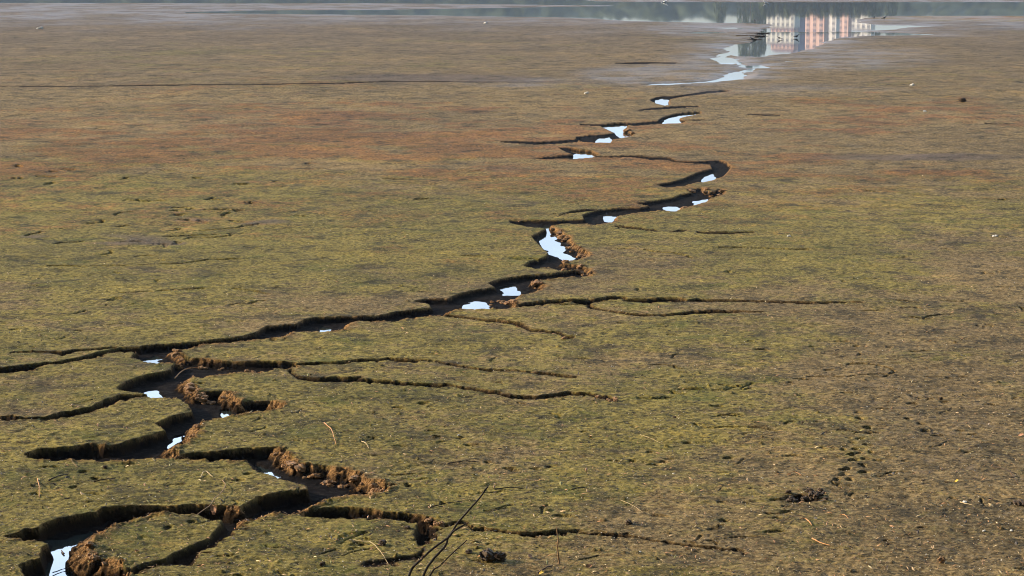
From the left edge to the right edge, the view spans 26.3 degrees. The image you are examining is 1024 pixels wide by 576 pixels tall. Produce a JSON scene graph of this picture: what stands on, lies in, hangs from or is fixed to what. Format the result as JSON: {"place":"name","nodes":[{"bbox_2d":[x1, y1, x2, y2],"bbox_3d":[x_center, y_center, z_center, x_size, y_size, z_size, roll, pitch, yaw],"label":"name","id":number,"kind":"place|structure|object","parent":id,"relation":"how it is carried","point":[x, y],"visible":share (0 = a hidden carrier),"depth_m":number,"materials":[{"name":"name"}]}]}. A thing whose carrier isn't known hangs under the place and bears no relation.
{"place":"outdoors","nodes":[
{"label":"outdoors","id":0,"kind":"place"},
{"bbox_2d":[0,0,1023,575],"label":"lakebed","id":1,"kind":"structure","parent":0,"point":[118,120],"depth_m":32.25,"materials":[{"name":"soil"}]},
{"bbox_2d":[85,541,93,546],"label":"soil clod","id":2,"kind":"object","parent":1,"relation":"on","point":[89,543],"visible":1,"depth_m":18.37,"materials":[{"name":"brown soil"}]},
{"bbox_2d":[88,555,99,560],"bbox_3d":[-3.445,2.229,18.067,0.108,0.055,0.100,9,0,27],"label":"soil clod","id":3,"kind":"object","parent":1,"relation":"on","point":[93,557],"visible":1,"depth_m":18.04,"materials":[{"name":"brown soil"}]},
{"bbox_2d":[174,367,197,378],"bbox_3d":[-3.958,1.018,26.386,0.122,0.031,0.665,3,9,19],"label":"dry straw","id":4,"kind":"object","parent":1,"relation":"on","point":[183,370],"visible":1,"depth_m":26.46,"materials":[{"name":"beige plant"}]},
{"bbox_2d":[186,386,195,391],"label":"soil clod","id":5,"kind":"object","parent":1,"relation":"on","point":[190,388],"visible":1,"depth_m":25.01,"materials":[{"name":"brown soil"}]},
{"bbox_2d":[197,398,207,401],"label":"soil clod","id":6,"kind":"object","parent":1,"relation":"on","point":[202,400],"visible":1,"depth_m":24.66,"materials":[{"name":"brown soil"}]},
{"bbox_2d":[198,480,225,514],"bbox_3d":[-2.726,1.929,20.040,0.150,0.090,1.366,0,9,0],"label":"arching twig","id":7,"kind":"object","parent":1,"relation":"on","point":[213,509],"visible":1,"depth_m":19.64,"materials":[{"name":"brown wood"}]},
{"bbox_2d":[286,461,297,467],"bbox_3d":[-2.143,1.735,21.393,0.136,0.072,0.134,3,3,9],"label":"soil clod","id":8,"kind":"object","parent":1,"relation":"on","point":[291,464],"visible":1,"depth_m":21.36,"materials":[{"name":"brown soil"}]},
{"bbox_2d":[294,464,305,471],"bbox_3d":[-2.061,1.759,21.331,0.132,0.071,0.135,16,24,12],"label":"soil clod","id":9,"kind":"object","parent":1,"relation":"on","point":[300,467],"visible":1,"depth_m":21.30,"materials":[{"name":"brown soil"}]},
{"bbox_2d":[311,473,320,478],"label":"soil clod","id":10,"kind":"object","parent":1,"relation":"on","point":[316,476],"visible":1,"depth_m":21.20,"materials":[{"name":"brown soil"}]},
{"bbox_2d":[320,479,333,484],"bbox_3d":[-1.768,1.868,20.999,0.143,0.063,0.098,-13,-1,-22],"label":"soil clod","id":11,"kind":"object","parent":1,"relation":"on","point":[324,482],"visible":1,"depth_m":20.97,"materials":[{"name":"brown soil"}]},
{"bbox_2d":[348,475,358,481],"bbox_3d":[-1.500,1.818,20.842,0.136,0.061,0.104,-10,12,-42],"label":"soil clod","id":12,"kind":"object","parent":1,"relation":"on","point":[353,478],"visible":1,"depth_m":20.80,"materials":[{"name":"brown soil"}]},
{"bbox_2d":[355,540,388,564],"bbox_3d":[-1.135,2.192,18.250,0.096,0.048,0.724,-5,10,-27],"label":"dry straw","id":13,"kind":"object","parent":1,"relation":"on","point":[375,545],"visible":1,"depth_m":18.34,"materials":[{"name":"beige plant"}]},
{"bbox_2d":[370,483,377,487],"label":"soil clod","id":14,"kind":"object","parent":1,"relation":"on","point":[373,485],"visible":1,"depth_m":20.56,"materials":[{"name":"brown soil"}]},
{"bbox_2d":[378,539,386,545],"bbox_3d":[-1.090,2.146,18.416,0.076,0.061,0.068,7,11,36],"label":"mud clod","id":15,"kind":"object","parent":1,"relation":"on","point":[383,542],"visible":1,"depth_m":18.39,"materials":[{"name":"brown soil"}]},
{"bbox_2d":[424,518,431,522],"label":"soil clod","id":16,"kind":"object","parent":1,"relation":"on","point":[426,520],"visible":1,"depth_m":19.27,"materials":[{"name":"brown soil"}]},
{"bbox_2d":[389,485,488,575],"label":"bare plant","id":17,"kind":"object","parent":1,"relation":"on","point":[446,539],"visible":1,"depth_m":16.14,"materials":[{"name":"black plant"}]},
{"bbox_2d":[448,460,477,463],"bbox_3d":[-0.471,1.703,21.429,0.323,0.032,0.014,-2,9,-12],"label":"dry twig","id":18,"kind":"object","parent":1,"relation":"on","point":[462,461],"visible":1,"depth_m":21.42,"materials":[{"name":"brown wood"}]},
{"bbox_2d":[481,547,494,561],"bbox_3d":[-0.201,2.195,17.977,0.126,0.131,0.158,-4,7,-12],"label":"mud clod","id":19,"kind":"object","parent":1,"relation":"on","point":[488,554],"visible":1,"depth_m":17.93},
{"bbox_2d":[493,551,506,560],"bbox_3d":[-0.108,2.207,17.982,0.135,0.090,0.097,4,14,15],"label":"mud clod","id":20,"kind":"object","parent":1,"relation":"on","point":[501,556],"visible":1,"depth_m":17.95,"materials":[{"name":"brown soil"}]},
{"bbox_2d":[0,167,1023,575],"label":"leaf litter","id":21,"kind":"object","parent":1,"relation":"on","point":[538,459],"visible":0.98,"depth_m":20.51,"materials":[{"name":"brown plant"}]},
{"bbox_2d":[556,527,561,563],"bbox_3d":[0.382,2.105,17.843,0.060,0.319,0.017,0,9,0],"label":"dry stalk","id":22,"kind":"object","parent":1,"relation":"on","point":[558,546],"visible":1,"depth_m":17.84,"materials":[{"name":"brown plant"}]},
{"bbox_2d":[625,519,631,524],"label":"mud clod","id":23,"kind":"object","parent":1,"relation":"on","point":[628,522],"visible":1,"depth_m":19.09,"materials":[{"name":"brown soil"}]},
{"bbox_2d":[800,495,808,500],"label":"mud clod","id":24,"kind":"object","parent":1,"relation":"on","point":[804,498],"visible":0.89,"depth_m":20.05,"materials":[{"name":"brown soil"}]},
{"bbox_2d":[808,491,814,496],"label":"mud clod","id":25,"kind":"object","parent":1,"relation":"on","point":[810,493],"visible":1,"depth_m":20.09,"materials":[{"name":"brown soil"}]},
{"bbox_2d":[938,556,945,562],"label":"soil clod","id":26,"kind":"object","parent":1,"relation":"on","point":[941,559],"visible":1,"depth_m":17.91,"materials":[{"name":"brown soil"}]},
{"bbox_2d":[1013,500,1019,505],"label":"mud clod","id":27,"kind":"object","parent":1,"relation":"on","point":[1016,502],"visible":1,"depth_m":19.79,"materials":[{"name":"brown soil"}]},
{"bbox_2d":[0,0,1023,575],"bbox_3d":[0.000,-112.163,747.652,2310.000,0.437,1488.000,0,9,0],"label":"lake water","id":28,"kind":"structure","parent":0,"point":[812,24],"depth_m":173.96,"materials":[{"name":"grey liquid"}]},
{"bbox_2d":[735,35,765,36],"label":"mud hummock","id":29,"kind":"object","parent":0,"point":[751,35],"visible":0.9,"depth_m":131.75,"materials":[{"name":"soil"}]}
]}

